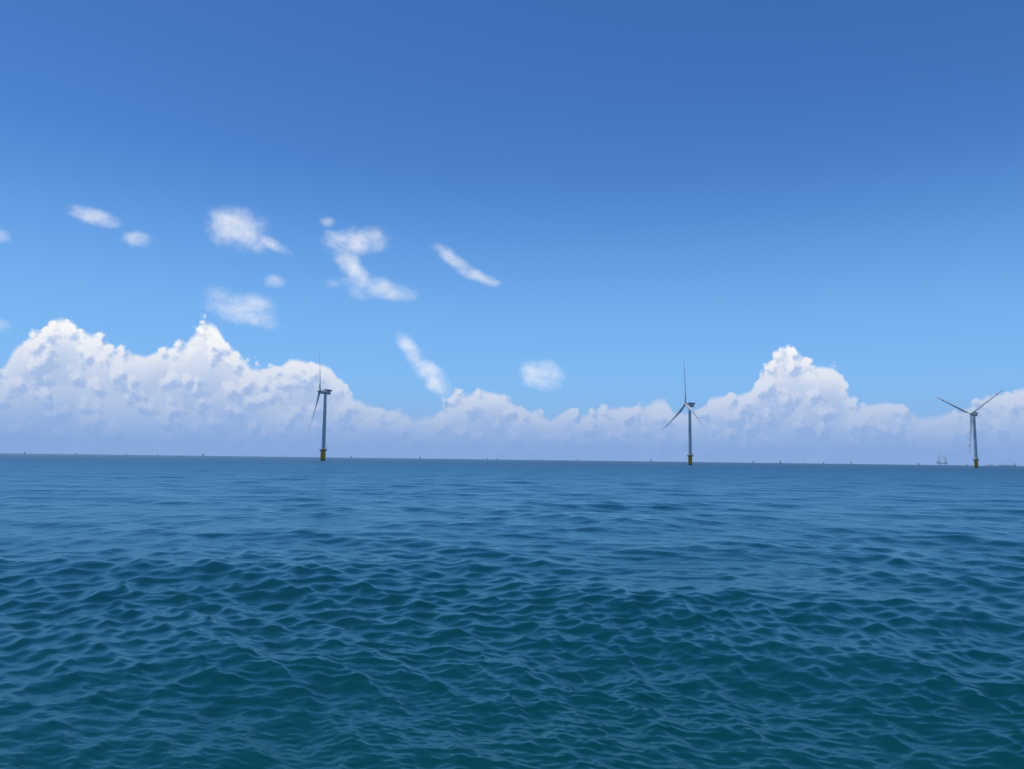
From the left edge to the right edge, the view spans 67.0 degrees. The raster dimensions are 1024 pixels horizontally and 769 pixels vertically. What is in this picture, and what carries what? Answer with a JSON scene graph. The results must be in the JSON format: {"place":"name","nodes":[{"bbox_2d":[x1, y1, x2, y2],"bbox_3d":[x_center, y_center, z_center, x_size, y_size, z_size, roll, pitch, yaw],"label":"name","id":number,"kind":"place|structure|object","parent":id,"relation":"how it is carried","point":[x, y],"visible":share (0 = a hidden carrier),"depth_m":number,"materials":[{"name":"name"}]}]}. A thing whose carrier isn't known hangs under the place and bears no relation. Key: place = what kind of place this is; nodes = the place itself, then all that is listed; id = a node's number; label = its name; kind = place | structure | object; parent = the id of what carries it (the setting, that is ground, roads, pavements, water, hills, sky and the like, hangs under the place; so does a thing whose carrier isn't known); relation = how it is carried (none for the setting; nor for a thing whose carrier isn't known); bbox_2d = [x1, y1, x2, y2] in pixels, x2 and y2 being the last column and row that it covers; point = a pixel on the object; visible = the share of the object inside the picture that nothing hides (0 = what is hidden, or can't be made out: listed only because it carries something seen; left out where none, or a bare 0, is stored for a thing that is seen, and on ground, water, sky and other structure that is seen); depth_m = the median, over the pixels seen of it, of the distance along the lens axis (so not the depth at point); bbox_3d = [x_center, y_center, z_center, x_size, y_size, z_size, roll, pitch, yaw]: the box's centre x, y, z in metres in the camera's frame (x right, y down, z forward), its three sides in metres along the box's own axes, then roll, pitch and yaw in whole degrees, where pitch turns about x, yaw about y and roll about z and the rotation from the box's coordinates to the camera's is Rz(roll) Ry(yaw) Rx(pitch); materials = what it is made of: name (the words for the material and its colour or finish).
{"place":"outdoors","nodes":[
{"label":"outdoors","id":0,"kind":"place"},
{"bbox_2d":[0,453,1023,768],"bbox_3d":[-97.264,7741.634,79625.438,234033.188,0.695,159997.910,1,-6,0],"label":"sea","id":1,"kind":"structure","parent":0,"point":[166,611],"depth_m":25.16,"materials":[{"name":"blue liquid"}]},
{"bbox_2d":[308,357,331,460],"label":"turbine","id":2,"kind":"object","parent":1,"relation":"on","point":[325,392],"visible":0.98,"depth_m":1164.38,"materials":[{"name":"grey metal"}]},
{"bbox_2d":[663,368,699,464],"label":"turbine","id":3,"kind":"object","parent":1,"relation":"on","point":[689,405],"visible":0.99,"depth_m":1337.53,"materials":[{"name":"grey metal"}]},
{"bbox_2d":[937,390,1002,467],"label":"turbine","id":4,"kind":"object","parent":1,"relation":"on","point":[973,426],"visible":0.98,"depth_m":1484.68,"materials":[{"name":"grey metal"}]},
{"bbox_2d":[0,0,1023,465],"label":"sky","id":5,"kind":"structure","parent":0,"point":[494,229],"materials":[{"name":"blue"}]}
]}

